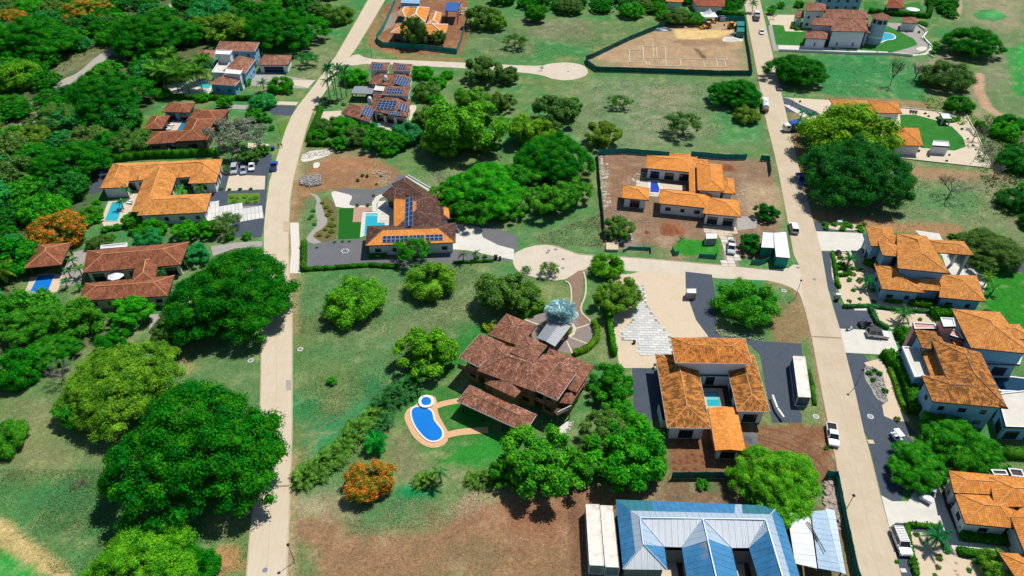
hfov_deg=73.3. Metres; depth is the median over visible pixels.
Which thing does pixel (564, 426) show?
path
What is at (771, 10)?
bush
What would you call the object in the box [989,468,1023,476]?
villa annex
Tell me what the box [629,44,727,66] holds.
foundation
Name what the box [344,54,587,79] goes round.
road
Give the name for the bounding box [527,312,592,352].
forecourt
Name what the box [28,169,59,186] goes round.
wood tree
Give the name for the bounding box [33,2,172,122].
track
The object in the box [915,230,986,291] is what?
terrace
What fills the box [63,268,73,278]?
palm tree
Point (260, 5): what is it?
wood tree
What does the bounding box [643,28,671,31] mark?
covered pile
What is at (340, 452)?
clump palm
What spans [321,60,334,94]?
palm tree
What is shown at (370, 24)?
kerb
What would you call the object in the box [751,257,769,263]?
fence
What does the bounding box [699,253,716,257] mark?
fence
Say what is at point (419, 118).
loose tree
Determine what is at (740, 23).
shipping container
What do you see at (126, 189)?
palm tree
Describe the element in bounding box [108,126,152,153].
round tree
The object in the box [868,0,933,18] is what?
hedge
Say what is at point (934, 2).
wood tree
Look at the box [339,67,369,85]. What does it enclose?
round tree
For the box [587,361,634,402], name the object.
loose tree
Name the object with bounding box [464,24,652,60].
grass tufts
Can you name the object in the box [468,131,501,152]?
loose tree
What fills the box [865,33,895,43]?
swimming pool
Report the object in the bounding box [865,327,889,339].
off road car
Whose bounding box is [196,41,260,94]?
villa
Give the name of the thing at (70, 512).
grass tufts
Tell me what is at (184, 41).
wood tree
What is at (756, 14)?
dump truck
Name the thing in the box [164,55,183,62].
palm tree
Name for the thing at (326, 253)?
gravel yard
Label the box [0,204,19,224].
wood tree
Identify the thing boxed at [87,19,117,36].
wood tree
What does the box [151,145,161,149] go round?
window
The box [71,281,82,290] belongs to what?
palm tree
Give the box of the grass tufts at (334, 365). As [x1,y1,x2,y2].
[298,269,372,471]
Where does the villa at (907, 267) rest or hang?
on the ground at (50, 444)
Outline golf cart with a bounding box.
[889,428,904,442]
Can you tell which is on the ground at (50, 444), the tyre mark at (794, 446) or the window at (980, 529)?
the tyre mark at (794, 446)
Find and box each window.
[92,273,106,281]
[129,183,136,189]
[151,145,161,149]
[165,267,178,275]
[166,144,175,149]
[167,113,176,119]
[179,113,187,119]
[180,179,190,186]
[181,261,185,271]
[188,143,197,148]
[376,114,383,121]
[386,116,393,123]
[388,200,393,209]
[394,36,400,41]
[397,118,403,124]
[428,37,434,42]
[629,200,639,207]
[650,171,659,178]
[664,172,673,179]
[678,430,693,437]
[679,174,688,181]
[701,377,714,384]
[706,216,717,224]
[719,452,735,458]
[722,218,733,225]
[741,414,757,421]
[956,511,960,521]
[957,408,966,412]
[971,420,980,424]
[977,528,988,531]
[991,367,1007,375]
[994,418,1001,434]
[1001,431,1020,438]
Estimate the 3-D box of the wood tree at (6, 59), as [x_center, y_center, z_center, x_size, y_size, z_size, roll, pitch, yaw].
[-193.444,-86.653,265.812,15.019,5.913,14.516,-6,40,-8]
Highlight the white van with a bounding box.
[788,222,798,233]
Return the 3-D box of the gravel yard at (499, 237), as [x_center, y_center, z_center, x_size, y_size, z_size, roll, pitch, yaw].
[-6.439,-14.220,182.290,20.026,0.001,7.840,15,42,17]
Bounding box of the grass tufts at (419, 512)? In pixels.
[342,484,498,532]
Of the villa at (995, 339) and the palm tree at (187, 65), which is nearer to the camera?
the villa at (995, 339)
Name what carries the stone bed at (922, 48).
on the gravel yard at (915, 35)
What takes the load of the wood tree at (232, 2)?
on the ground at (50, 444)
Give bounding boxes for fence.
[376,0,467,53]
[585,18,752,75]
[597,152,605,239]
[599,148,669,155]
[622,246,650,252]
[671,471,731,478]
[672,246,678,254]
[691,151,746,159]
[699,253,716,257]
[721,15,745,21]
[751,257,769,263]
[760,155,771,174]
[824,470,861,575]
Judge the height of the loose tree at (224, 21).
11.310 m
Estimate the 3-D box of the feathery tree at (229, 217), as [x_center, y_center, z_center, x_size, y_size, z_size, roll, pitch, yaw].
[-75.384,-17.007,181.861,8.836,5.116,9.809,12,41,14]
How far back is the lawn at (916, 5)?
327.71 m
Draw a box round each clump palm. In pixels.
[288,467,321,491]
[290,459,319,476]
[307,464,330,486]
[310,448,345,473]
[319,438,354,465]
[330,432,361,456]
[339,414,376,448]
[356,404,391,421]
[359,421,384,438]
[365,391,396,415]
[373,410,396,430]
[382,382,415,405]
[394,372,422,396]
[400,387,418,403]
[406,383,426,399]
[410,469,438,490]
[463,467,481,490]
[472,468,490,490]
[485,468,501,491]
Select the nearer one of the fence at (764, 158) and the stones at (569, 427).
the stones at (569, 427)
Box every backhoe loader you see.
[698,20,715,29]
[724,21,736,28]
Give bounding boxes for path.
[208,201,264,221]
[332,191,371,207]
[372,194,383,211]
[406,176,429,190]
[409,105,415,119]
[435,398,458,407]
[445,427,487,437]
[560,421,571,432]
[569,322,575,336]
[619,284,672,355]
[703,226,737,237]
[720,237,740,266]
[778,24,930,55]
[784,104,815,118]
[854,308,928,314]
[953,550,959,575]
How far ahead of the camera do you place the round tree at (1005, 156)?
206.82 m
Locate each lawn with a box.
[130,112,164,141]
[276,121,288,134]
[338,208,360,238]
[772,25,805,44]
[861,26,916,50]
[863,1,878,10]
[900,115,965,150]
[902,1,923,11]
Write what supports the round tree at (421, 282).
on the ground at (50, 444)
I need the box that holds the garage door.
[264,67,283,72]
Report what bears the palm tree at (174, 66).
on the ground at (50, 444)
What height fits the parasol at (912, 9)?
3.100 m
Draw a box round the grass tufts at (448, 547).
[292,502,567,575]
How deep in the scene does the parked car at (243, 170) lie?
206.47 m
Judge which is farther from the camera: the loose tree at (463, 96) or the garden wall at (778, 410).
the loose tree at (463, 96)
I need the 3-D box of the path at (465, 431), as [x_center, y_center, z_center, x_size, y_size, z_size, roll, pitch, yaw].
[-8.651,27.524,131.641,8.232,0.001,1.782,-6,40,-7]
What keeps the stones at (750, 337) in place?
on the ground at (50, 444)
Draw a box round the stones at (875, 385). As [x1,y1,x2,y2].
[865,366,886,400]
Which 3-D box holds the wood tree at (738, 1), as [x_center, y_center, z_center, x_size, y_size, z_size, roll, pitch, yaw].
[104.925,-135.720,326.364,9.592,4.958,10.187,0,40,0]
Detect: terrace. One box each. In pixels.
[376,212,393,222]
[783,97,990,166]
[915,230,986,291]
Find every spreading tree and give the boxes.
[0,14,82,60]
[0,299,64,348]
[11,0,44,13]
[22,140,114,184]
[26,333,84,371]
[56,338,186,443]
[58,71,158,119]
[77,515,200,575]
[94,377,291,537]
[103,11,203,57]
[157,246,301,347]
[243,6,332,49]
[438,161,527,219]
[510,130,596,182]
[660,8,691,23]
[705,79,763,108]
[724,444,822,530]
[761,54,829,85]
[795,132,918,208]
[886,439,948,494]
[914,410,991,471]
[939,26,1008,58]
[946,433,1011,473]
[954,226,1023,274]
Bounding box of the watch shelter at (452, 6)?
[445,2,460,23]
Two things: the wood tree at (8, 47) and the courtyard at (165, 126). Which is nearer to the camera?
the courtyard at (165, 126)
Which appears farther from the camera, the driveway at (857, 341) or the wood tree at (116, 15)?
the wood tree at (116, 15)
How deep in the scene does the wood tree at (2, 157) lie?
207.90 m
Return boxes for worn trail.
[300,410,346,442]
[304,416,340,450]
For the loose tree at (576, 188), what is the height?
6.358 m
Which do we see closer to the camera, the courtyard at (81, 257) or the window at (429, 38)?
the courtyard at (81, 257)
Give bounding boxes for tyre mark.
[757,426,835,464]
[758,435,832,478]
[759,439,825,478]
[789,436,826,479]
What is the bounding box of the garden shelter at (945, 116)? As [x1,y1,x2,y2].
[938,113,951,124]
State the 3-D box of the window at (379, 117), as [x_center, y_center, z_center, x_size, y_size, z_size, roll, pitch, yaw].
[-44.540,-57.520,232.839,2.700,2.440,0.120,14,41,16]
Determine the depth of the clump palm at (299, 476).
121.98 m
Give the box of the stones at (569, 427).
[564,421,573,435]
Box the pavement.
[258,161,270,182]
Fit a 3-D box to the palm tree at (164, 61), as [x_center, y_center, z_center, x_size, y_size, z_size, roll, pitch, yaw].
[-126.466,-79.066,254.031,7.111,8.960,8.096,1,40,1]
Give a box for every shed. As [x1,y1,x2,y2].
[401,0,419,6]
[759,232,789,267]
[784,508,845,575]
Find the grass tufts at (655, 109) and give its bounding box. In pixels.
[566,81,730,147]
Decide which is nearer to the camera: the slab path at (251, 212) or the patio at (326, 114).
the slab path at (251, 212)
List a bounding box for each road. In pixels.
[247,0,383,575]
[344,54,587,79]
[513,245,804,305]
[745,0,900,575]
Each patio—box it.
[88,169,108,194]
[313,111,340,139]
[353,207,371,221]
[374,122,395,131]
[377,201,393,211]
[737,216,758,230]
[941,485,956,527]
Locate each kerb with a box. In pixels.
[246,346,261,575]
[286,99,320,575]
[336,0,367,54]
[356,0,384,47]
[513,263,564,280]
[556,246,719,264]
[565,281,571,301]
[580,272,593,332]
[744,1,794,255]
[804,306,858,565]
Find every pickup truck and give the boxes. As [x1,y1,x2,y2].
[270,161,277,170]
[727,240,734,254]
[795,173,805,183]
[825,422,839,447]
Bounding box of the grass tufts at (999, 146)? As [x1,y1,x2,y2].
[984,114,1023,223]
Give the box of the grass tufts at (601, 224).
[534,214,602,247]
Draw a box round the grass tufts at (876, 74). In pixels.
[824,58,925,100]
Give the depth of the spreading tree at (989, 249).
169.52 m
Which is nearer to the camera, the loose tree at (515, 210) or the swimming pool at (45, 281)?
the swimming pool at (45, 281)
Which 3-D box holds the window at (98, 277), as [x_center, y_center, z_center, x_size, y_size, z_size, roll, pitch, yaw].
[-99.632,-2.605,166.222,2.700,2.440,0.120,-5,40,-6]
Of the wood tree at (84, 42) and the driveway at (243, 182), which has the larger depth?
the wood tree at (84, 42)
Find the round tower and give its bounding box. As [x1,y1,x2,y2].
[865,12,890,44]
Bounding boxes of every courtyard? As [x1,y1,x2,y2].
[60,249,87,284]
[162,120,186,130]
[636,180,658,196]
[660,182,684,189]
[665,547,683,575]
[702,385,731,406]
[732,548,750,575]
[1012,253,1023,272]
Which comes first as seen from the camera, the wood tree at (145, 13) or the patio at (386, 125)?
the patio at (386, 125)
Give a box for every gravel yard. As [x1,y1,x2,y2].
[307,239,508,266]
[336,175,405,205]
[470,224,516,249]
[632,368,664,420]
[685,272,723,337]
[746,340,802,422]
[822,251,836,292]
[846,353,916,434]
[866,431,911,500]
[887,23,927,52]
[889,523,977,575]
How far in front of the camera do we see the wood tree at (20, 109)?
233.28 m
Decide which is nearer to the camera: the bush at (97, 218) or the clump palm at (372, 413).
the clump palm at (372, 413)
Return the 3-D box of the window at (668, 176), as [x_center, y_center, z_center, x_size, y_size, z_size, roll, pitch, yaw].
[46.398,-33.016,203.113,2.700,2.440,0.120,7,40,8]
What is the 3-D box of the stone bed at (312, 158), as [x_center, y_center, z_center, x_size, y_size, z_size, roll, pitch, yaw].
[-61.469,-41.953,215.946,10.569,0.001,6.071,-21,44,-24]
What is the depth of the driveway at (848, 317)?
157.15 m
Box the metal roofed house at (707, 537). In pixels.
[616,499,799,575]
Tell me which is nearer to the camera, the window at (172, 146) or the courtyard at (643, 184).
the courtyard at (643, 184)
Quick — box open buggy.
[857,318,872,328]
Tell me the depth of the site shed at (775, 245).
173.30 m
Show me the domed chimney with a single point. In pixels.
(369, 98)
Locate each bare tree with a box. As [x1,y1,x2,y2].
[43,357,73,380]
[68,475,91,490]
[521,266,531,271]
[539,261,559,276]
[890,58,905,84]
[912,63,924,79]
[936,174,975,197]
[964,126,989,141]
[980,143,995,156]
[989,163,1007,177]
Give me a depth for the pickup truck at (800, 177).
202.09 m
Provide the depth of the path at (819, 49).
284.77 m
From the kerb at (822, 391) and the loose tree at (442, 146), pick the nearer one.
the kerb at (822, 391)
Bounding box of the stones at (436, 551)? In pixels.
[298,516,574,575]
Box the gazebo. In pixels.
[886,0,903,10]
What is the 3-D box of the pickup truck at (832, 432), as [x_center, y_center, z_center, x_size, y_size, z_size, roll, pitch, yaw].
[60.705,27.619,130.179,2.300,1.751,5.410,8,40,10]
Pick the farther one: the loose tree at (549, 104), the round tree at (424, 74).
the round tree at (424, 74)
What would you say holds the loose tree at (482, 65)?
on the ground at (50, 444)
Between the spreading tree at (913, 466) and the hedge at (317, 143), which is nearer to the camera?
the spreading tree at (913, 466)
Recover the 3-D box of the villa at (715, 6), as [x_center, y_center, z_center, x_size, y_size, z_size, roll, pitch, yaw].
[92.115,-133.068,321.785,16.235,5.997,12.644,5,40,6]
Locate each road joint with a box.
[266,2,375,575]
[266,485,289,486]
[751,0,879,575]
[812,336,840,337]
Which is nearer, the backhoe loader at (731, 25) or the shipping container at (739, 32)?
the shipping container at (739, 32)
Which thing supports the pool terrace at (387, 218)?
on the pool deck at (362, 224)
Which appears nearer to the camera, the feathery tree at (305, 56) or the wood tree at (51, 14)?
the feathery tree at (305, 56)
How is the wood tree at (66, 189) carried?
on the ground at (50, 444)
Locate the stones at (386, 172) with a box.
[372,170,390,183]
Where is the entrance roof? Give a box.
[708,406,745,458]
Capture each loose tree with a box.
[48,296,107,336]
[49,394,91,429]
[92,326,130,349]
[106,295,155,329]
[148,309,198,345]
[169,219,200,241]
[185,242,210,262]
[187,16,211,31]
[194,219,219,237]
[202,12,246,42]
[215,96,234,106]
[236,149,260,161]
[244,108,267,120]
[254,144,270,154]
[307,1,331,16]
[330,136,350,149]
[339,125,367,145]
[362,127,393,150]
[390,132,409,147]
[392,325,459,378]
[400,16,428,43]
[411,106,432,126]
[420,134,464,157]
[422,97,513,149]
[428,181,465,204]
[451,196,488,224]
[453,86,491,107]
[464,5,501,28]
[464,55,502,83]
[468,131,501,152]
[472,271,538,309]
[482,15,507,29]
[489,454,517,491]
[490,91,517,108]
[494,66,518,83]
[495,194,528,219]
[499,423,585,499]
[504,164,541,189]
[507,113,556,141]
[507,283,545,310]
[522,180,576,215]
[523,4,548,21]
[531,94,578,127]
[531,118,560,131]
[555,177,593,202]
[561,446,603,483]
[563,97,582,109]
[574,431,610,465]
[578,408,628,443]
[584,120,622,148]
[584,412,666,493]
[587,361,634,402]
[592,276,643,314]
[601,397,635,425]
[603,216,635,241]
[637,445,667,472]
[739,233,760,253]
[753,203,780,221]
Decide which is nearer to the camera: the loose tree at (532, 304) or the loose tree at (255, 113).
the loose tree at (532, 304)
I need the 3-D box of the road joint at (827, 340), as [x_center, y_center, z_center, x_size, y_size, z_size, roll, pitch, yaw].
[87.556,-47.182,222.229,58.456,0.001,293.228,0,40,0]
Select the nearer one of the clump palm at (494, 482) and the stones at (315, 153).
the clump palm at (494, 482)
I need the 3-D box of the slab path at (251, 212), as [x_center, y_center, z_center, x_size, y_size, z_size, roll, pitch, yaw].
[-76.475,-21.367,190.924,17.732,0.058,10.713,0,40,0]
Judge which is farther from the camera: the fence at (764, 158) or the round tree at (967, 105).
the round tree at (967, 105)
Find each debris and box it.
[457,5,466,15]
[599,155,610,207]
[604,198,657,222]
[612,229,632,242]
[628,172,647,183]
[736,185,746,204]
[821,479,844,531]
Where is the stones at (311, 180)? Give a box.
[299,173,322,187]
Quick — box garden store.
[929,140,949,154]
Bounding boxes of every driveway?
[149,314,159,329]
[210,153,271,236]
[211,241,261,255]
[224,104,247,108]
[225,175,264,190]
[248,143,268,149]
[250,73,306,88]
[268,105,295,115]
[276,101,297,104]
[292,80,314,87]
[453,224,513,259]
[567,270,590,325]
[613,272,707,367]
[767,15,802,31]
[782,97,819,118]
[813,221,865,238]
[816,231,863,251]
[829,287,877,328]
[840,329,899,354]
[881,488,1007,552]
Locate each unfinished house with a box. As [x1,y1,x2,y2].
[390,6,447,43]
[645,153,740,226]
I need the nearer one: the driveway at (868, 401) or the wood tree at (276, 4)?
the driveway at (868, 401)
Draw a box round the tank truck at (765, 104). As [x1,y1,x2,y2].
[761,97,768,112]
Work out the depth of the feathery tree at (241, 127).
211.54 m
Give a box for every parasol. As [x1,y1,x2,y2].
[108,271,123,280]
[906,7,919,10]
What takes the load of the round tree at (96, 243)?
on the ground at (50, 444)
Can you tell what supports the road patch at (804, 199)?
on the road at (884, 553)
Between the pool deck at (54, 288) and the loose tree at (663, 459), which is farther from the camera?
the pool deck at (54, 288)
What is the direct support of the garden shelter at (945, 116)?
on the terrace at (966, 155)
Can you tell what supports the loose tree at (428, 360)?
on the ground at (50, 444)
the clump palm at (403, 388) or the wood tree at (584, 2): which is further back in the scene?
the wood tree at (584, 2)
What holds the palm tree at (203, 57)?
on the ground at (50, 444)
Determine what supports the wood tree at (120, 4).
on the ground at (50, 444)
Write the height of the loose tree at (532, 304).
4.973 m
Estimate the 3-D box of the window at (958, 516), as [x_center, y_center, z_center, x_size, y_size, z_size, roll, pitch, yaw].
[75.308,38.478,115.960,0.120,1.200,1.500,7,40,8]
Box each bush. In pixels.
[84,220,93,227]
[91,200,100,204]
[92,214,103,222]
[100,225,112,231]
[113,223,121,230]
[127,227,136,235]
[224,232,234,239]
[241,231,251,239]
[265,117,272,122]
[325,376,336,384]
[482,322,493,331]
[696,477,709,489]
[767,8,775,14]
[776,1,784,7]
[793,0,804,7]
[841,221,849,225]
[882,387,888,393]
[936,553,943,560]
[947,233,956,237]
[972,558,978,564]
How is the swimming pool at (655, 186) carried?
in the courtyard at (643, 184)
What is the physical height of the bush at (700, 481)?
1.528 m
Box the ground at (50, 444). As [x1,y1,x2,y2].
[0,0,1023,575]
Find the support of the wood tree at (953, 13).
on the ground at (50, 444)
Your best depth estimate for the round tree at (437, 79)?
254.04 m
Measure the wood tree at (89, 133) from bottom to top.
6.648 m
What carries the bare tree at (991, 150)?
on the terrace at (966, 155)
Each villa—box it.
[80,242,189,308]
[100,159,222,223]
[144,102,229,149]
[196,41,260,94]
[341,62,412,127]
[365,177,455,254]
[457,313,594,430]
[655,337,769,438]
[665,0,682,8]
[691,0,724,13]
[795,2,869,47]
[815,0,861,9]
[829,99,922,154]
[861,225,985,309]
[900,322,1023,439]
[935,309,1023,376]
[945,470,1023,575]
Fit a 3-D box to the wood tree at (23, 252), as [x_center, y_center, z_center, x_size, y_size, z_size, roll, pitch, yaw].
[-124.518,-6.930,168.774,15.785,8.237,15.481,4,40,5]
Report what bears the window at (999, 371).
in the villa at (995, 339)
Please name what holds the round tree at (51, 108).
on the ground at (50, 444)
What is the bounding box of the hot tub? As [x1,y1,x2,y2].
[418,395,433,408]
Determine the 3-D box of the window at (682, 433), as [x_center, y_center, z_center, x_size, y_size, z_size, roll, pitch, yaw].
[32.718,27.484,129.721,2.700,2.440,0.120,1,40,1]
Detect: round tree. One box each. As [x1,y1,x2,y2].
[0,58,43,92]
[0,233,28,257]
[0,345,47,391]
[0,417,31,458]
[13,124,50,148]
[35,100,73,130]
[79,205,104,220]
[84,234,112,249]
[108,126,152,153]
[119,212,142,227]
[133,227,163,245]
[135,217,168,238]
[155,88,171,99]
[170,543,221,575]
[185,0,232,19]
[194,92,209,101]
[248,92,278,109]
[267,75,294,93]
[312,127,328,139]
[316,116,342,134]
[321,274,388,330]
[322,4,355,25]
[330,115,359,135]
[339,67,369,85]
[359,122,377,132]
[378,143,399,156]
[390,121,423,145]
[402,260,456,301]
[411,80,441,100]
[412,65,433,79]
[427,76,446,87]
[428,92,443,104]
[440,70,454,78]
[589,252,625,278]
[683,11,705,23]
[708,277,783,328]
[731,104,761,123]
[794,102,906,156]
[915,59,979,91]
[943,95,977,112]
[976,547,1012,575]
[989,121,1022,138]
[994,146,1023,174]
[994,187,1023,213]
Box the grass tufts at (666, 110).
[567,80,758,145]
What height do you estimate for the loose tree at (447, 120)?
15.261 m
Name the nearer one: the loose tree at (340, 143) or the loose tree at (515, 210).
the loose tree at (515, 210)
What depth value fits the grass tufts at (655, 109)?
241.36 m
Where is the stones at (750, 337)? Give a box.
[715,329,764,340]
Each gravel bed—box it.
[768,25,777,50]
[864,366,887,402]
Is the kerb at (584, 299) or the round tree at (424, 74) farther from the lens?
the round tree at (424, 74)
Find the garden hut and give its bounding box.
[900,17,917,30]
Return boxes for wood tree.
[0,0,13,5]
[0,21,13,25]
[0,41,25,55]
[0,56,25,62]
[0,61,13,81]
[0,93,29,113]
[0,100,39,119]
[0,125,32,141]
[0,129,28,156]
[0,153,10,162]
[0,154,36,183]
[0,179,17,207]
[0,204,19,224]
[0,224,18,240]
[0,237,39,279]
[0,287,62,328]
[0,293,22,328]
[3,4,32,11]
[3,176,52,204]
[12,61,49,76]
[12,142,50,156]
[13,68,47,77]
[14,191,72,224]
[15,144,55,170]
[21,70,63,89]
[21,115,40,130]
[22,50,62,67]
[24,6,40,15]
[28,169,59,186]
[29,9,62,20]
[32,87,61,103]
[36,0,64,15]
[37,171,90,201]
[39,93,70,113]
[41,107,84,129]
[43,129,70,145]
[44,85,72,101]
[48,0,72,10]
[55,9,74,19]
[55,49,65,54]
[60,16,78,26]
[65,124,108,142]
[67,14,104,35]
[67,35,93,50]
[71,27,90,35]
[75,112,103,127]
[77,6,105,16]
[77,67,113,80]
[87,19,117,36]
[89,131,125,149]
[91,60,123,72]
[93,30,110,45]
[98,104,143,132]
[99,0,128,10]
[103,7,121,13]
[104,12,131,21]
[125,0,154,9]
[126,60,141,70]
[128,58,164,78]
[131,47,159,60]
[135,12,150,16]
[136,2,161,14]
[146,74,166,84]
[149,5,175,13]
[156,9,185,17]
[170,0,190,9]
[172,24,205,46]
[184,0,206,8]
[203,24,232,43]
[223,0,244,5]
[227,8,245,17]
[234,0,261,12]
[234,12,255,24]
[241,31,251,40]
[244,2,276,16]
[261,0,282,8]
[282,0,306,5]
[288,0,315,8]
[492,0,515,5]
[516,0,536,7]
[536,0,552,3]
[547,0,564,8]
[555,0,584,15]
[575,0,587,5]
[589,0,617,11]
[617,0,635,6]
[617,2,646,17]
[631,0,654,11]
[647,1,669,13]
[655,10,669,18]
[722,1,741,10]
[725,0,743,7]
[925,0,938,4]
[937,0,959,8]
[937,2,957,13]
[942,10,959,17]
[992,113,1023,130]
[1003,142,1023,151]
[1009,157,1023,175]
[1017,179,1023,189]
[1017,213,1023,225]
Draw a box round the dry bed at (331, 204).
[313,199,336,241]
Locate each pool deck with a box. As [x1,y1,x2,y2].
[26,274,62,293]
[101,191,138,225]
[162,80,211,93]
[166,121,181,130]
[360,211,393,236]
[404,395,447,447]
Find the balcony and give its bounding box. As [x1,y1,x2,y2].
[552,404,570,424]
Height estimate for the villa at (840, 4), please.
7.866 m
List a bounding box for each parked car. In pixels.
[239,166,246,174]
[248,162,254,170]
[776,84,782,90]
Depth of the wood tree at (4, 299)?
155.55 m
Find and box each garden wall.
[408,175,430,188]
[657,405,666,427]
[771,395,784,420]
[779,49,912,56]
[901,107,992,168]
[917,24,933,57]
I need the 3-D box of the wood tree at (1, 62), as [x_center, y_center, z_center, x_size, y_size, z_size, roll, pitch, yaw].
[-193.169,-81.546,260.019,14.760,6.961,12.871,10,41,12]
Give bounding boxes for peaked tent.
[700,8,717,22]
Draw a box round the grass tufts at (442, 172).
[422,160,487,226]
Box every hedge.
[111,147,218,161]
[168,92,252,100]
[299,239,307,269]
[301,262,398,271]
[306,105,323,139]
[306,139,371,146]
[369,252,386,257]
[453,259,493,263]
[518,304,545,319]
[573,319,600,355]
[604,309,617,356]
[716,10,744,15]
[807,369,816,405]
[830,250,841,288]
[836,265,851,276]
[842,303,928,313]
[863,257,875,267]
[867,306,890,329]
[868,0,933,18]
[879,347,921,414]
[884,299,902,303]
[887,367,909,414]
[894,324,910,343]
[903,522,919,575]
[908,297,934,307]
[909,520,943,529]
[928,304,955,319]
[935,116,960,122]
[955,522,1010,547]
[955,545,999,560]
[974,120,1018,143]
[1001,445,1023,459]
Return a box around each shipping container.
[584,504,603,574]
[600,505,619,575]
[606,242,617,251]
[685,288,696,299]
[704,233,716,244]
[736,21,743,29]
[736,27,743,37]
[789,356,810,406]
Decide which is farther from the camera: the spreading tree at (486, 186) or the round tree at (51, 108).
the round tree at (51, 108)
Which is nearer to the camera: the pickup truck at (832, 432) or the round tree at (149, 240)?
the pickup truck at (832, 432)
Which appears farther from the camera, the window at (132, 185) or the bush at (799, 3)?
the bush at (799, 3)
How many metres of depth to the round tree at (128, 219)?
183.92 m
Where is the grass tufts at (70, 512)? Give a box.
[0,469,250,573]
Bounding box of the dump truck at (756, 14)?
[754,10,759,20]
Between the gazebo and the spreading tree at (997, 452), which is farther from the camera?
the gazebo
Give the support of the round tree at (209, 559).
on the ground at (50, 444)
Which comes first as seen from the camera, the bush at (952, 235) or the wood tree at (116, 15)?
the bush at (952, 235)
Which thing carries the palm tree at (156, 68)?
on the ground at (50, 444)
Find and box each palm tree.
[0,257,15,282]
[59,278,68,287]
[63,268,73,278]
[65,256,77,265]
[70,263,83,277]
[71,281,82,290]
[115,198,126,208]
[119,183,132,198]
[141,59,161,76]
[146,63,169,87]
[156,46,180,59]
[157,268,167,275]
[158,60,171,84]
[158,62,181,91]
[163,67,184,93]
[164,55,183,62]
[170,59,192,69]
[172,68,194,93]
[173,184,186,194]
[179,63,197,85]
[186,62,213,90]
[190,52,213,79]
[193,183,206,193]
[256,78,268,91]
[319,63,332,92]
[319,76,335,103]
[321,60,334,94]
[326,69,340,100]
[330,62,344,97]
[336,64,351,96]
[363,429,388,455]
[430,466,448,483]
[458,251,469,259]
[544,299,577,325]
[749,0,758,11]
[796,107,807,116]
[805,111,816,118]
[838,251,859,266]
[858,273,877,290]
[891,304,914,326]
[918,520,953,552]
[980,269,997,285]
[987,283,1000,294]
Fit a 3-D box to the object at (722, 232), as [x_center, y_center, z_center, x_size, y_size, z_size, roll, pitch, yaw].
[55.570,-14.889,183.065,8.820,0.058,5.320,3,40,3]
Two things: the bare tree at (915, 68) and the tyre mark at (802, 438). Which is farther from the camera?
the bare tree at (915, 68)
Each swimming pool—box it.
[29,274,55,291]
[103,202,124,221]
[177,121,185,129]
[197,80,211,88]
[363,213,385,235]
[410,406,443,441]
[647,180,662,193]
[703,388,724,410]
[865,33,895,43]
[992,376,1023,391]
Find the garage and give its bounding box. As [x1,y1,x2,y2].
[257,55,291,72]
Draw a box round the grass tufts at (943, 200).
[876,175,996,228]
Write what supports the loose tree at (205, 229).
on the ground at (50, 444)
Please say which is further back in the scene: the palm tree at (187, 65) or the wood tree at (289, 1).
the wood tree at (289, 1)
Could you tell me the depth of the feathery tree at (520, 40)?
282.76 m
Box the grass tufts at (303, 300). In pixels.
[298,267,488,452]
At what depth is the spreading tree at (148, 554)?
105.23 m
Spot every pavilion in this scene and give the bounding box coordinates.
[24,242,73,276]
[622,185,649,208]
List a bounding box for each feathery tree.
[201,116,267,153]
[208,211,242,235]
[222,165,230,172]
[294,52,319,65]
[393,237,431,268]
[431,30,446,42]
[502,33,529,47]
[607,95,635,108]
[663,111,703,138]
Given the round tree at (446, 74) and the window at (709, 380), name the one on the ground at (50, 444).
the round tree at (446, 74)
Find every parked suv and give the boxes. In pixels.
[230,162,238,174]
[890,526,912,556]
[919,483,940,504]
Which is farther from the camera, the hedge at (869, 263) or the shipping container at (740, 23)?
the shipping container at (740, 23)
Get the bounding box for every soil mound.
[659,222,684,236]
[722,37,742,41]
[722,164,737,171]
[743,432,758,444]
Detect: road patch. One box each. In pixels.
[283,221,289,230]
[286,380,290,389]
[800,197,807,202]
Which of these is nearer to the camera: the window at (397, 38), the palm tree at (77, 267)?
the palm tree at (77, 267)
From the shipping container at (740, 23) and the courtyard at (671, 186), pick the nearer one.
the courtyard at (671, 186)
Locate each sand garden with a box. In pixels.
[829,224,858,229]
[830,252,929,309]
[864,359,908,420]
[876,311,934,328]
[911,532,982,575]
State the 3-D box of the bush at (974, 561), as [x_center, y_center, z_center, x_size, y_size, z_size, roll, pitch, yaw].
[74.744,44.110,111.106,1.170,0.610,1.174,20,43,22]
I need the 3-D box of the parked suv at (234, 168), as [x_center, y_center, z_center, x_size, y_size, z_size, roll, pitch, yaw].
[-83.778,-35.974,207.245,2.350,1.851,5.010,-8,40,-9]
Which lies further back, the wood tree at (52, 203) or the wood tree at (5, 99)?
the wood tree at (5, 99)
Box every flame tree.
[0,8,27,21]
[23,208,87,247]
[59,0,116,18]
[341,458,397,503]
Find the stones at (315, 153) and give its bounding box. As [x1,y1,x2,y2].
[301,150,331,158]
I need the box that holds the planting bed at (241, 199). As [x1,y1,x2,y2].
[227,193,259,202]
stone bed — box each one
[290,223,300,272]
[301,149,331,161]
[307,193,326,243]
[313,162,319,167]
[917,46,926,50]
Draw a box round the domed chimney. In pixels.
[367,96,371,104]
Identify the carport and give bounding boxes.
[351,86,374,100]
[536,320,570,349]
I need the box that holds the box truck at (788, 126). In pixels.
[782,119,801,132]
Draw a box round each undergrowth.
[0,0,289,305]
[919,95,980,125]
[977,114,1023,223]
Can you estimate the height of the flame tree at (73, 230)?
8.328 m

